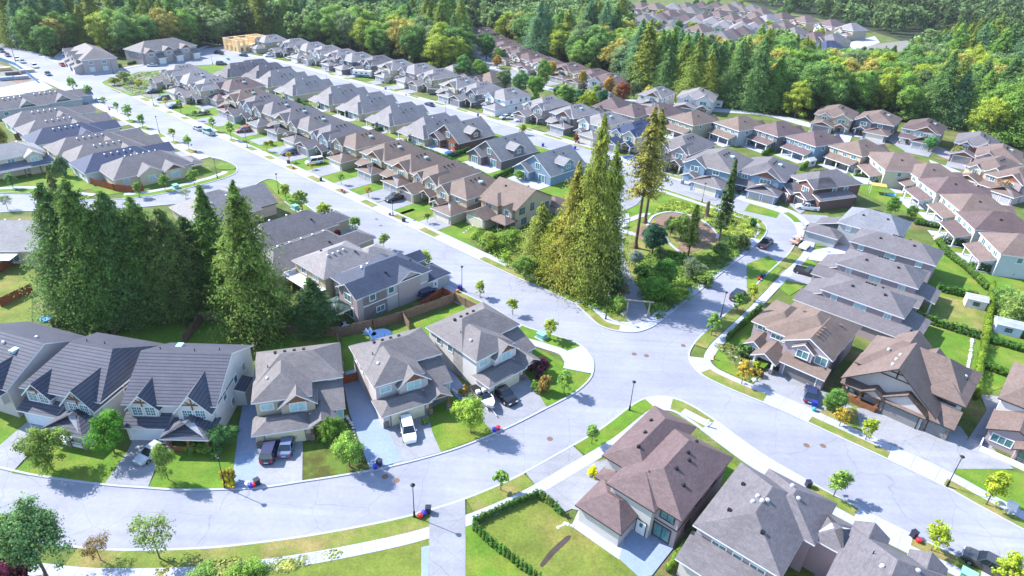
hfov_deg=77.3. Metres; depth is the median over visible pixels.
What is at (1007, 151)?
house
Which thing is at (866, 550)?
house
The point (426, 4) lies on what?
conifer tree
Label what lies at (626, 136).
house
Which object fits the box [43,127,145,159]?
house
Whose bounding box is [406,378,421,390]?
window
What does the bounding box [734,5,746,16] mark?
house
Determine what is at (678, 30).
broadleaf tree
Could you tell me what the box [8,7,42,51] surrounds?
broadleaf tree
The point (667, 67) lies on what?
conifer tree
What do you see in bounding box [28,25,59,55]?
broadleaf tree
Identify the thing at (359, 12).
broadleaf tree
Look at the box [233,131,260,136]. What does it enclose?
driveway
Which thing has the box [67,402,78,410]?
window
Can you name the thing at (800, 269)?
pickup truck
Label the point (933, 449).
driveway
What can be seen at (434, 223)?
driveway
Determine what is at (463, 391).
bush
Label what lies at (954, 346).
lawn grass
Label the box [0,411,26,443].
lawn grass
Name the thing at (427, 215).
street tree
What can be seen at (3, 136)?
tree
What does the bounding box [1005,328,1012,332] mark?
window
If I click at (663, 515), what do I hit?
window
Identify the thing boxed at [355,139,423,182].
house
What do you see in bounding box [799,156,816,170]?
hedge
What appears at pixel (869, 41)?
driveway
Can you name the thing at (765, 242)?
pickup truck
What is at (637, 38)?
conifer tree
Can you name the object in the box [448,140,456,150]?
play set
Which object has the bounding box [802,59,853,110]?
broadleaf tree
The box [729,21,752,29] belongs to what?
house
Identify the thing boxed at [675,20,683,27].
broadleaf tree
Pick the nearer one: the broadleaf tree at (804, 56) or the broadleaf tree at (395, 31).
the broadleaf tree at (804, 56)
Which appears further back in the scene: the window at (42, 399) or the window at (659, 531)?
the window at (42, 399)
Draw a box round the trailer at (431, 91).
[427,88,437,94]
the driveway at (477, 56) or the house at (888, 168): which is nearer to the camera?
the house at (888, 168)
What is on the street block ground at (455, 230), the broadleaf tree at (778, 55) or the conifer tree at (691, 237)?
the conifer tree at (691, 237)
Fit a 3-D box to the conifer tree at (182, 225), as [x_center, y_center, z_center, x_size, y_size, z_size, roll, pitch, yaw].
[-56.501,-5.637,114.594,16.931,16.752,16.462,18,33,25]
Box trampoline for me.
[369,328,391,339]
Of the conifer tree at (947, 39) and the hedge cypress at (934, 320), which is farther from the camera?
the conifer tree at (947, 39)
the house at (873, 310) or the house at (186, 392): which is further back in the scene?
the house at (873, 310)
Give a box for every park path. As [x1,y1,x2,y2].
[618,213,653,240]
[620,232,649,323]
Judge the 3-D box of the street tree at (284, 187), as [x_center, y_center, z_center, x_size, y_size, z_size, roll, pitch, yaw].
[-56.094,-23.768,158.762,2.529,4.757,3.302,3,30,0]
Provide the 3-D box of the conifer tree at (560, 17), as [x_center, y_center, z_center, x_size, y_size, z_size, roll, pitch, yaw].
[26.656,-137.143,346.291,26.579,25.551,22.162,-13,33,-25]
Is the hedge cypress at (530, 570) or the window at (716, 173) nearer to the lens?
the hedge cypress at (530, 570)
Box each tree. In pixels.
[0,0,18,48]
[0,127,8,143]
[0,194,11,208]
[0,491,75,575]
[2,172,17,186]
[3,0,29,49]
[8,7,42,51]
[10,425,73,475]
[11,0,59,48]
[13,181,97,332]
[19,4,60,51]
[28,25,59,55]
[33,0,40,11]
[35,18,65,52]
[36,178,151,334]
[38,0,58,47]
[41,11,80,48]
[44,165,62,199]
[48,0,78,47]
[62,0,73,19]
[66,76,77,89]
[68,5,102,45]
[71,0,96,44]
[76,191,162,335]
[78,0,102,45]
[78,407,124,453]
[79,530,110,560]
[82,84,91,91]
[83,13,123,53]
[96,0,125,47]
[98,7,132,53]
[105,13,148,50]
[105,195,199,329]
[107,77,120,84]
[111,0,126,11]
[114,6,135,18]
[115,71,129,81]
[120,15,137,47]
[121,104,131,119]
[124,0,140,42]
[125,510,175,558]
[129,208,218,328]
[131,13,154,41]
[131,181,141,196]
[132,14,159,42]
[133,79,143,86]
[135,0,165,37]
[136,113,143,126]
[147,0,154,9]
[147,7,186,39]
[150,442,176,480]
[153,0,164,8]
[157,174,169,187]
[160,0,178,7]
[163,0,190,40]
[167,128,175,140]
[173,7,197,43]
[175,99,181,110]
[175,215,214,312]
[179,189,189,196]
[182,16,198,42]
[182,134,191,147]
[183,558,218,575]
[185,169,198,184]
[185,184,225,307]
[198,230,283,333]
[199,179,303,354]
[203,17,228,44]
[204,422,241,454]
[205,0,219,8]
[207,117,215,127]
[216,0,227,31]
[221,556,273,575]
[224,0,249,32]
[224,121,233,138]
[234,0,254,33]
[241,0,276,34]
[262,141,268,147]
[268,0,304,38]
[278,304,294,323]
[279,183,289,199]
[281,277,348,341]
[283,0,309,37]
[292,190,308,210]
[298,0,310,36]
[302,10,324,41]
[315,201,333,214]
[316,3,341,41]
[316,416,347,445]
[319,13,344,45]
[330,428,364,466]
[332,10,357,48]
[333,228,340,235]
[337,8,358,47]
[337,173,344,179]
[347,5,369,44]
[347,16,367,51]
[349,216,360,229]
[355,20,368,50]
[357,20,382,53]
[363,25,378,55]
[364,0,375,4]
[364,12,379,21]
[364,186,371,196]
[367,20,381,49]
[374,28,395,55]
[378,233,389,244]
[379,8,404,21]
[381,19,398,54]
[385,17,416,59]
[386,13,404,45]
[389,0,398,10]
[396,0,410,9]
[396,23,425,62]
[397,4,418,17]
[403,2,413,20]
[409,14,433,24]
[411,0,417,8]
[413,14,432,26]
[415,0,435,16]
[420,25,442,61]
[421,33,453,67]
[422,248,432,264]
[423,213,431,218]
[425,6,434,24]
[425,21,447,65]
[431,0,448,24]
[434,0,454,24]
[439,25,472,64]
[441,36,470,63]
[448,0,455,8]
[449,0,479,57]
[450,12,472,56]
[450,394,486,432]
[453,54,475,74]
[460,22,480,44]
[464,14,472,28]
[472,0,488,24]
[473,59,490,74]
[475,280,484,293]
[477,32,497,59]
[478,241,485,250]
[491,469,508,489]
[492,48,506,56]
[492,55,502,65]
[494,12,514,38]
[497,68,512,87]
[501,253,509,262]
[505,11,523,41]
[506,12,531,44]
[506,298,518,314]
[507,202,553,276]
[511,69,528,90]
[513,169,523,179]
[518,210,567,295]
[519,0,560,57]
[520,123,526,131]
[526,75,545,98]
[536,160,599,296]
[537,4,555,55]
[537,59,551,84]
[539,28,560,56]
[543,318,558,335]
[546,113,632,308]
[547,29,568,60]
[548,60,556,78]
[552,23,568,31]
[553,85,561,95]
[554,9,564,56]
[556,84,576,104]
[556,369,574,392]
[560,7,575,59]
[565,35,586,61]
[566,25,588,60]
[568,39,596,63]
[572,89,585,104]
[573,19,595,62]
[576,90,599,107]
[577,2,586,20]
[578,70,586,86]
[579,0,598,25]
[582,24,608,43]
[584,9,594,26]
[584,39,604,68]
[586,424,599,443]
[587,33,610,64]
[592,0,602,25]
[592,84,600,93]
[593,42,610,69]
[596,0,616,30]
[597,38,628,65]
[597,90,608,102]
[598,24,609,33]
[599,141,635,291]
[600,243,630,291]
[602,42,616,72]
[604,31,619,41]
[604,75,614,92]
[608,19,613,31]
[609,48,628,74]
[611,3,623,30]
[613,84,619,96]
[614,18,653,90]
[615,27,632,37]
[615,40,637,70]
[616,28,636,37]
[616,35,635,41]
[618,0,630,18]
[618,81,631,99]
[619,104,672,248]
[620,20,636,29]
[624,18,661,90]
[627,108,678,223]
[629,80,641,98]
[643,85,653,91]
[647,47,677,89]
[651,32,674,84]
[652,28,666,59]
[654,21,662,29]
[665,25,686,35]
[665,39,693,98]
[666,32,695,88]
[671,45,715,101]
[672,27,680,64]
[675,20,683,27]
[678,28,685,46]
[682,205,702,255]
[687,21,698,26]
[692,29,699,47]
[692,49,728,104]
[693,33,706,82]
[700,33,719,46]
[702,39,724,98]
[706,159,737,241]
[706,312,722,335]
[714,41,728,99]
[716,36,728,43]
[716,37,753,109]
[720,36,755,98]
[722,40,732,69]
[725,35,782,114]
[727,38,746,74]
[728,41,735,57]
[732,292,747,311]
[735,34,763,44]
[736,359,754,383]
[746,283,759,299]
[750,54,777,67]
[751,42,758,50]
[752,23,766,39]
[752,28,776,52]
[760,53,792,112]
[765,20,774,24]
[765,63,785,91]
[770,49,792,60]
[774,34,794,39]
[775,7,785,12]
[775,46,798,52]
[776,56,804,101]
[780,39,800,50]
[780,64,824,113]
[781,80,814,116]
[784,45,819,63]
[786,5,793,13]
[795,34,800,46]
[798,35,812,51]
[801,38,817,48]
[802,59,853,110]
[806,59,816,66]
[813,61,852,105]
[814,27,825,34]
[815,50,845,60]
[820,79,849,105]
[822,55,843,63]
[823,6,829,12]
[823,388,849,412]
[824,48,842,56]
[827,469,854,496]
[832,407,851,425]
[842,52,866,66]
[843,57,860,73]
[844,70,879,113]
[849,48,874,55]
[850,49,868,61]
[854,18,864,25]
[856,59,881,104]
[862,68,893,110]
[862,418,880,439]
[868,51,881,58]
[869,67,899,109]
[871,47,892,56]
[875,51,898,65]
[877,59,912,103]
[878,66,915,111]
[885,195,901,213]
[888,67,921,112]
[891,85,925,121]
[896,55,927,64]
[897,44,925,59]
[897,58,916,68]
[905,40,914,50]
[905,50,969,129]
[906,205,918,217]
[911,63,934,86]
[914,42,949,56]
[915,35,922,44]
[916,70,935,103]
[921,85,945,117]
[922,52,937,59]
[923,51,947,66]
[923,134,939,151]
[926,64,944,77]
[926,519,953,551]
[927,34,940,45]
[935,70,976,129]
[937,53,974,65]
[938,49,974,64]
[941,20,968,50]
[941,33,946,42]
[943,30,953,47]
[949,21,959,33]
[949,68,997,131]
[950,146,964,151]
[954,54,974,80]
[954,73,976,93]
[958,31,978,50]
[964,45,987,56]
[965,96,1013,138]
[966,22,975,39]
[967,47,992,62]
[968,18,991,40]
[968,52,1023,127]
[968,56,996,100]
[968,63,983,79]
[970,68,1023,143]
[970,77,1023,149]
[974,17,984,33]
[975,57,997,65]
[976,24,990,52]
[981,83,1022,134]
[983,471,1014,507]
[986,27,1014,58]
[986,29,996,52]
[987,20,997,44]
[989,285,1021,310]
[990,550,1023,575]
[991,64,1008,74]
[992,52,1023,60]
[993,57,1013,67]
[993,177,1011,186]
[995,12,1008,35]
[1000,290,1023,317]
[1008,20,1022,51]
[1008,38,1023,59]
[1019,26,1023,41]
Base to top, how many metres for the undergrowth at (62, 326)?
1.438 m
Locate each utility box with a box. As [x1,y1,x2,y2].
[171,183,179,189]
[290,203,299,210]
[535,330,547,340]
[956,565,978,575]
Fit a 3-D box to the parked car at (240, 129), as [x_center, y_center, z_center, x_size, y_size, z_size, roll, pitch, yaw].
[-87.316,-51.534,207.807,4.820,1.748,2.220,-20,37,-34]
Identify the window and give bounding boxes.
[6,158,15,162]
[11,254,21,261]
[26,391,39,401]
[30,155,38,161]
[37,393,49,403]
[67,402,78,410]
[78,404,90,414]
[123,178,129,184]
[130,406,143,415]
[143,406,156,416]
[148,174,156,181]
[171,170,179,177]
[181,409,192,418]
[194,410,207,419]
[222,389,227,402]
[231,394,235,407]
[233,372,238,385]
[241,361,245,373]
[259,403,273,410]
[289,401,306,411]
[301,267,306,274]
[312,273,318,282]
[336,409,343,418]
[343,291,351,303]
[346,307,354,318]
[369,293,375,301]
[376,303,384,312]
[379,384,391,393]
[388,286,394,293]
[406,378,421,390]
[427,182,433,189]
[432,138,437,146]
[436,336,441,345]
[447,343,452,353]
[472,155,477,163]
[479,358,487,367]
[490,158,495,167]
[500,349,511,361]
[504,209,509,216]
[519,207,524,214]
[535,162,539,169]
[538,174,544,183]
[651,520,671,544]
[659,510,674,525]
[675,153,682,159]
[683,518,690,531]
[690,165,698,171]
[711,539,726,550]
[712,170,719,175]
[732,552,742,560]
[741,173,747,178]
[749,562,765,574]
[757,325,767,332]
[759,178,770,183]
[770,332,784,342]
[795,348,809,360]
[801,185,809,191]
[813,354,828,367]
[830,294,837,300]
[837,119,845,123]
[847,387,863,396]
[853,302,866,310]
[857,245,864,250]
[868,275,881,282]
[883,313,891,319]
[884,252,896,259]
[897,284,905,290]
[914,261,922,267]
[937,397,955,407]
[989,432,1014,449]
[992,249,997,257]
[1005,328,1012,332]
[1014,450,1023,463]
[1015,258,1023,263]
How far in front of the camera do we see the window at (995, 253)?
138.52 m
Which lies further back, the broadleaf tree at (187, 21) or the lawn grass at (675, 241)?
the broadleaf tree at (187, 21)
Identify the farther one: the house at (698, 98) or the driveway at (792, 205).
the house at (698, 98)
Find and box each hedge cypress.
[471,520,476,531]
[475,522,479,533]
[478,525,483,536]
[480,511,483,521]
[482,529,486,539]
[485,532,489,543]
[489,536,494,547]
[493,538,498,550]
[497,543,502,553]
[502,545,506,557]
[506,548,510,558]
[510,552,515,563]
[514,555,519,566]
[519,558,524,569]
[523,562,528,572]
[528,564,532,575]
[532,568,537,575]
[542,491,546,500]
[553,501,558,510]
[559,507,563,515]
[725,332,730,340]
[931,315,937,324]
[935,318,941,326]
[938,320,945,327]
[942,320,949,328]
[947,321,954,330]
[948,287,954,294]
[951,286,958,294]
[952,322,959,331]
[955,287,963,296]
[957,323,964,333]
[960,324,969,333]
[965,328,973,336]
[969,328,977,337]
[974,329,982,338]
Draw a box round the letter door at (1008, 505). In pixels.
[1006,502,1017,510]
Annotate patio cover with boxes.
[869,182,887,195]
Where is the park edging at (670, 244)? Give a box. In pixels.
[646,211,718,270]
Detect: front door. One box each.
[433,280,437,287]
[634,518,646,536]
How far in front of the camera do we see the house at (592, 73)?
284.80 m
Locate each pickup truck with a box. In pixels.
[146,87,162,93]
[186,98,200,103]
[202,127,215,135]
[214,50,223,54]
[263,53,272,56]
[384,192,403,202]
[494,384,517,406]
[758,236,773,249]
[793,264,813,276]
[795,202,819,211]
[960,546,1013,575]
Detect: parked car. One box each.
[31,62,38,67]
[132,439,171,465]
[146,63,157,66]
[156,94,170,100]
[167,103,181,108]
[192,125,203,130]
[216,61,226,64]
[235,125,251,132]
[258,439,279,464]
[277,436,296,457]
[280,147,297,155]
[399,413,416,443]
[417,286,438,300]
[424,101,434,106]
[499,114,508,119]
[623,155,635,159]
[729,288,746,300]
[803,384,818,404]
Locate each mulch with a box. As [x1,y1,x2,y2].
[638,223,659,239]
[653,213,716,251]
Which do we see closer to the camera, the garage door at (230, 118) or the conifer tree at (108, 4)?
the garage door at (230, 118)
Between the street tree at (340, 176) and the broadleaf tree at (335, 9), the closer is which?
the street tree at (340, 176)
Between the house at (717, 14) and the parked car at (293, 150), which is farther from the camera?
the house at (717, 14)
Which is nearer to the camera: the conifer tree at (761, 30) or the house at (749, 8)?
the conifer tree at (761, 30)
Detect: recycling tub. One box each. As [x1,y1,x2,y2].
[417,512,422,518]
[916,537,921,542]
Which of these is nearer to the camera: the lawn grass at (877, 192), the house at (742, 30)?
the lawn grass at (877, 192)
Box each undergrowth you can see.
[58,310,226,334]
[116,69,163,95]
[155,549,342,575]
[470,213,621,313]
[637,233,748,318]
[650,198,763,240]
[714,342,765,383]
[993,289,1023,321]
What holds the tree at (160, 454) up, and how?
on the ground at (972, 414)
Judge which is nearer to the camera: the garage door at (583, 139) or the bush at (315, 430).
the bush at (315, 430)
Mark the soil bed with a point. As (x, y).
(556, 548)
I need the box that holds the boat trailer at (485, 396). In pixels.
[470,384,496,415]
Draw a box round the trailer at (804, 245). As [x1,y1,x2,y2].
[798,241,810,249]
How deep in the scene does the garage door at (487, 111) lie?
238.26 m
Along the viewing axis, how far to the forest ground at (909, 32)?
362.72 m
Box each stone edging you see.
[345,415,355,439]
[557,522,574,528]
[966,338,974,367]
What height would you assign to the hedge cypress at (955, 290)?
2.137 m
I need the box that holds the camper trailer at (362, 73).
[352,69,372,76]
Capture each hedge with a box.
[298,98,319,110]
[373,126,382,131]
[404,140,492,177]
[446,147,470,156]
[492,166,513,178]
[665,539,685,572]
[761,146,773,155]
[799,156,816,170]
[853,172,868,177]
[914,219,944,229]
[935,237,990,289]
[939,235,966,246]
[969,261,1014,274]
[972,280,996,399]
[983,360,1009,375]
[989,335,1023,352]
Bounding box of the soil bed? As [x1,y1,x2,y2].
[540,535,570,566]
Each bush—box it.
[0,555,31,575]
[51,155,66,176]
[184,442,196,455]
[196,441,213,451]
[197,446,212,453]
[207,445,222,459]
[218,466,236,486]
[222,479,235,488]
[313,427,319,434]
[316,435,326,444]
[420,418,429,424]
[458,384,468,396]
[481,231,501,246]
[496,226,523,248]
[512,255,536,280]
[528,356,549,379]
[530,380,541,392]
[534,260,544,270]
[538,374,553,391]
[574,133,578,142]
[587,465,596,478]
[612,295,626,311]
[629,249,644,264]
[632,264,648,280]
[635,273,670,300]
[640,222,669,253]
[646,257,679,283]
[664,216,676,235]
[666,285,694,303]
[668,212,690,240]
[683,257,707,277]
[694,273,713,287]
[711,241,734,260]
[735,341,752,356]
[736,231,751,250]
[749,218,756,226]
[752,360,760,369]
[755,368,764,376]
[823,396,842,409]
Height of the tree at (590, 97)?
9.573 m
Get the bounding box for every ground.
[0,0,1023,575]
[36,0,1023,158]
[102,64,765,332]
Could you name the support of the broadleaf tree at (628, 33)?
on the forest ground at (909, 32)
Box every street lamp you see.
[215,454,226,487]
[410,483,415,517]
[628,380,635,410]
[945,455,964,486]
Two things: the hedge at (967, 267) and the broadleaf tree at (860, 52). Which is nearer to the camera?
the hedge at (967, 267)
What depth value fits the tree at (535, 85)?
255.28 m
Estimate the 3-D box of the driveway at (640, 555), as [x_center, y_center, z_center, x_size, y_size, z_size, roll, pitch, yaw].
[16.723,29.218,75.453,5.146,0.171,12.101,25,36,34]
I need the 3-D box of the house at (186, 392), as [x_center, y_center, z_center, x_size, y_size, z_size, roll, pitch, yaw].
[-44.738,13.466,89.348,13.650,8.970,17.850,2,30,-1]
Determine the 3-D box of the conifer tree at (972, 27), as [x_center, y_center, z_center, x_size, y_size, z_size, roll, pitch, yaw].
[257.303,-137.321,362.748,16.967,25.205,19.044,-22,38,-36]
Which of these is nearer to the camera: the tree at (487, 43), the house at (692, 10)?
the tree at (487, 43)
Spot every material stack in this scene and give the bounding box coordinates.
[0,66,10,70]
[0,76,13,80]
[4,70,19,74]
[13,75,28,79]
[19,68,34,72]
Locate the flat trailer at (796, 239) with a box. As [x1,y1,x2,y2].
[789,234,802,243]
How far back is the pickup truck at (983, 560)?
72.89 m
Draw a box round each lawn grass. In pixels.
[0,164,99,193]
[0,264,36,286]
[0,279,31,322]
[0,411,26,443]
[7,70,28,82]
[12,442,126,482]
[89,166,212,194]
[109,319,187,343]
[148,424,237,488]
[187,320,249,344]
[257,332,340,351]
[257,539,428,575]
[290,160,304,164]
[302,415,368,479]
[306,100,410,139]
[341,329,407,371]
[341,539,426,575]
[357,182,382,191]
[394,206,414,212]
[400,207,431,219]
[406,304,466,335]
[428,396,492,451]
[453,152,509,179]
[461,220,491,239]
[466,524,521,575]
[470,214,568,260]
[479,497,636,575]
[508,260,626,321]
[519,123,539,128]
[525,349,590,405]
[561,135,573,139]
[623,214,744,313]
[639,0,885,49]
[706,463,736,505]
[714,312,767,383]
[744,204,778,217]
[747,256,782,287]
[769,150,826,163]
[779,280,806,295]
[790,255,816,266]
[817,406,862,431]
[845,173,943,229]
[919,296,986,339]
[923,269,1023,393]
[927,230,1023,291]
[955,469,1023,510]
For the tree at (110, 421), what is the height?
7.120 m
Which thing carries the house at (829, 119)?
on the ground at (972, 414)
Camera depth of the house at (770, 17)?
482.92 m
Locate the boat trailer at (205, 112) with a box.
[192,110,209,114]
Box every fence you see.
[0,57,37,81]
[0,260,12,272]
[0,283,32,306]
[50,316,64,327]
[89,177,143,192]
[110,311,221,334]
[181,314,201,342]
[253,324,336,355]
[335,328,344,374]
[337,293,476,336]
[343,372,357,384]
[402,312,409,329]
[420,287,454,304]
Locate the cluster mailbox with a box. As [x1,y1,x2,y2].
[1005,499,1019,513]
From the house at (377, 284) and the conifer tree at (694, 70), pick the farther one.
the conifer tree at (694, 70)
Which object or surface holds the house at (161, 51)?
on the ground at (972, 414)
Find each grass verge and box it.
[0,62,1023,575]
[214,163,235,169]
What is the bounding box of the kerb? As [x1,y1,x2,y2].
[0,44,1023,556]
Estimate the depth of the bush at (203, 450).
83.43 m
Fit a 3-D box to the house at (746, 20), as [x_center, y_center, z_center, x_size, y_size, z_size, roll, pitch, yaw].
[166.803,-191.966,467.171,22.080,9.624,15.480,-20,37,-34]
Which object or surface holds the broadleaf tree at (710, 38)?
on the forest ground at (909, 32)
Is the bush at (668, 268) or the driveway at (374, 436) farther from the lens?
the bush at (668, 268)
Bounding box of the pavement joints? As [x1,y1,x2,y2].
[30,110,1020,575]
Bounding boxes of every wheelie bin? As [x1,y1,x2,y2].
[252,476,260,486]
[375,457,382,467]
[425,504,430,513]
[804,479,812,487]
[812,400,817,406]
[909,528,919,538]
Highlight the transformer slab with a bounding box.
[681,409,711,427]
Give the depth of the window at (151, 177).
165.16 m
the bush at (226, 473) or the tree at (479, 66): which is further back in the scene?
the tree at (479, 66)
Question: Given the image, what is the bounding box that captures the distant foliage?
[93,0,1023,52]
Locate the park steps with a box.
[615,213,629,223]
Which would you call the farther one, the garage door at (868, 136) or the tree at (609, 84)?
the tree at (609, 84)
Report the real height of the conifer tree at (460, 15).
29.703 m
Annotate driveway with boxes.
[0,64,34,87]
[0,80,52,96]
[0,422,43,471]
[53,50,64,61]
[105,440,155,486]
[107,70,160,97]
[118,121,129,125]
[149,98,177,102]
[160,101,184,106]
[174,151,189,156]
[194,115,226,123]
[195,104,216,109]
[212,120,235,126]
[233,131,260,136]
[233,381,257,487]
[249,136,276,144]
[257,426,322,485]
[267,146,287,154]
[278,153,307,161]
[307,165,343,176]
[334,177,371,189]
[342,74,356,77]
[343,369,402,468]
[361,189,391,202]
[369,81,383,84]
[378,199,413,209]
[386,85,404,89]
[388,396,450,463]
[399,89,415,93]
[419,217,452,230]
[421,546,428,575]
[429,500,465,575]
[446,366,469,400]
[469,54,487,57]
[470,373,546,432]
[486,63,503,66]
[506,120,525,124]
[526,446,605,511]
[543,81,559,85]
[544,131,563,136]
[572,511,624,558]
[616,177,646,212]
[619,529,684,575]
[685,190,716,199]
[753,368,853,410]
[780,266,811,283]
[787,202,804,213]
[800,214,843,245]
[808,245,849,261]
[834,131,852,141]
[850,36,879,49]
[857,408,967,473]
[859,138,884,144]
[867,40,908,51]
[887,132,929,153]
[905,151,931,156]
[929,160,1011,205]
[946,161,965,169]
[952,394,1012,468]
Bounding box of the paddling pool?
[39,316,51,322]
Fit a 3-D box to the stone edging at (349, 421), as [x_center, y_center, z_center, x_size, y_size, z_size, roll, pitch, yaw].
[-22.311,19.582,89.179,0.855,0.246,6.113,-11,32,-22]
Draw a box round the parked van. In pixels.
[305,155,324,164]
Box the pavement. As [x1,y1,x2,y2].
[0,46,1023,575]
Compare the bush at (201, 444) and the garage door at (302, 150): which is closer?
the bush at (201, 444)
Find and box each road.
[0,43,1023,569]
[479,53,950,158]
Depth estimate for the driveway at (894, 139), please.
223.99 m
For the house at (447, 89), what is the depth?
253.50 m
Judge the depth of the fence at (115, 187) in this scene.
160.63 m
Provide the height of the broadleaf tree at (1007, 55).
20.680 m
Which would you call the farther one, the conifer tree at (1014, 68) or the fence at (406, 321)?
the conifer tree at (1014, 68)
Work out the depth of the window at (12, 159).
164.69 m
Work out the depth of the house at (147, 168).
165.60 m
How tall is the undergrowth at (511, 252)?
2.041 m
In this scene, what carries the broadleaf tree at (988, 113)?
on the forest ground at (909, 32)
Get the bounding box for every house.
[0,94,48,118]
[0,141,56,178]
[0,219,48,268]
[0,321,84,416]
[2,104,96,133]
[14,112,112,140]
[16,332,162,450]
[20,119,121,153]
[24,88,93,106]
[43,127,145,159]
[62,43,119,73]
[62,134,162,167]
[68,141,175,182]
[99,150,204,185]
[120,342,253,452]
[123,37,200,64]
[148,64,207,89]
[166,71,218,99]
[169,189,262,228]
[176,76,227,104]
[208,77,265,106]
[213,62,244,79]
[216,87,267,117]
[216,183,277,217]
[222,34,264,52]
[224,93,285,124]
[241,63,291,79]
[242,58,276,72]
[246,99,303,133]
[250,34,287,52]
[250,209,350,251]
[251,342,345,447]
[255,68,307,92]
[261,229,375,287]
[264,105,323,140]
[268,38,308,57]
[273,75,333,101]
[281,113,343,148]
[284,241,394,298]
[290,42,324,62]
[294,121,366,157]
[300,45,340,65]
[308,83,367,111]
[320,48,355,70]
[326,129,395,170]
[326,250,450,324]
[332,91,397,121]
[334,51,371,74]
[349,55,393,77]
[349,327,452,428]
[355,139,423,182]
[362,101,427,133]
[374,59,412,82]
[379,150,450,192]
[395,62,437,86]
[396,112,459,146]
[396,160,481,204]
[407,68,459,91]
[425,116,494,153]
[425,302,539,395]
[429,173,495,224]
[435,76,478,103]
[445,64,457,70]
[448,81,502,107]
[452,65,484,78]
[462,131,537,173]
[464,176,567,232]
[472,34,478,49]
[473,27,498,35]
[473,70,510,87]
[478,35,514,50]
[482,40,523,55]
[482,87,531,115]
[493,45,522,56]
[500,48,534,65]
[507,144,586,189]
[509,52,547,70]
[512,95,570,124]
[516,57,563,75]
[545,103,599,134]
[547,62,590,83]
[564,68,609,88]
[574,111,629,144]
[575,405,732,547]
[587,72,628,96]
[591,96,630,113]
[607,119,649,153]
[611,103,646,122]
[631,2,648,15]
[635,13,657,25]
[635,86,675,106]
[642,3,665,14]
[644,102,684,124]
[648,133,716,173]
[651,14,663,30]
[655,9,681,24]
[657,12,673,28]
[657,24,683,32]
[663,110,719,138]
[665,2,682,10]
[673,13,692,27]
[673,87,718,114]
[675,463,853,575]
[677,10,691,15]
[679,148,753,197]
[680,2,698,8]
[682,6,702,15]
[683,16,702,28]
[684,23,715,35]
[693,13,711,19]
[694,1,707,12]
[702,16,720,28]
[705,1,722,13]
[707,115,764,146]
[709,10,729,18]
[711,19,732,33]
[714,4,738,13]
[714,30,737,40]
[719,14,742,21]
[726,28,742,40]
[729,18,752,23]
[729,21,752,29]
[730,1,742,6]
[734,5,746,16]
[734,156,799,204]
[735,25,755,35]
[740,121,804,152]
[742,12,762,18]
[743,300,861,390]
[744,4,759,14]
[747,7,774,14]
[748,22,758,27]
[750,16,765,24]
[752,24,767,34]
[760,14,782,23]
[767,24,784,30]
[774,12,794,22]
[775,130,844,163]
[778,22,796,29]
[780,169,862,210]
[787,27,809,34]
[790,15,819,31]
[793,273,931,341]
[802,207,912,247]
[803,31,824,42]
[809,104,858,134]
[810,249,941,313]
[813,19,843,34]
[815,40,847,49]
[817,139,890,172]
[818,33,851,47]
[826,520,947,575]
[834,23,868,39]
[840,330,982,439]
[848,151,920,188]
[849,228,944,282]
[852,110,902,142]
[889,163,962,193]
[894,177,991,211]
[898,118,947,151]
[918,193,1016,223]
[928,210,1023,247]
[948,131,1000,163]
[951,232,1023,278]
[962,156,1021,186]
[974,143,1023,163]
[978,166,1023,204]
[978,362,1023,470]
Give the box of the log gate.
[625,299,653,317]
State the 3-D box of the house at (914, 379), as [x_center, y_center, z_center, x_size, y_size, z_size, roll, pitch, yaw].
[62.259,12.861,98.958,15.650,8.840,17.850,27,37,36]
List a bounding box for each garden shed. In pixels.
[715,100,722,106]
[803,157,816,166]
[963,292,989,310]
[992,316,1023,337]
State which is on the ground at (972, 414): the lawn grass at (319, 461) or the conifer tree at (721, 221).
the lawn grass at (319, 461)
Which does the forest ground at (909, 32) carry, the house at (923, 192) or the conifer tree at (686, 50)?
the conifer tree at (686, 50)
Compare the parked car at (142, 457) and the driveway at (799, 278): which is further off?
the driveway at (799, 278)
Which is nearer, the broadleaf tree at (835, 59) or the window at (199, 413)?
the window at (199, 413)
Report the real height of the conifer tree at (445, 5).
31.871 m
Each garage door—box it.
[25,413,52,425]
[129,429,163,440]
[159,58,166,63]
[177,56,183,61]
[194,53,199,58]
[210,99,216,105]
[226,113,233,122]
[249,124,257,132]
[264,430,306,441]
[284,140,292,147]
[297,145,307,156]
[329,159,339,169]
[358,170,364,179]
[365,173,370,181]
[383,182,389,190]
[390,185,397,192]
[390,405,425,425]
[397,80,403,86]
[399,189,411,202]
[409,84,416,91]
[434,210,448,223]
[450,98,458,106]
[467,214,482,228]
[484,108,493,115]
[495,373,519,389]
[514,114,523,122]
[550,126,556,132]
[557,128,562,134]
[566,81,576,87]
[579,135,590,144]
[608,144,614,151]
[682,108,691,111]
[693,183,716,196]
[747,191,760,200]
[761,194,773,204]
[780,191,787,201]
[781,364,816,385]
[793,195,803,203]
[811,124,829,132]
[865,133,883,141]
[880,403,919,428]
[910,142,921,148]
[921,144,931,151]
[923,421,945,438]
[950,155,971,163]
[991,192,999,200]
[998,195,1010,204]
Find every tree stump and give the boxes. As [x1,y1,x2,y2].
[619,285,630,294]
[704,201,709,216]
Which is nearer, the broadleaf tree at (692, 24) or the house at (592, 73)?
the house at (592, 73)
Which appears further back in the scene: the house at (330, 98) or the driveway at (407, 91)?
the driveway at (407, 91)

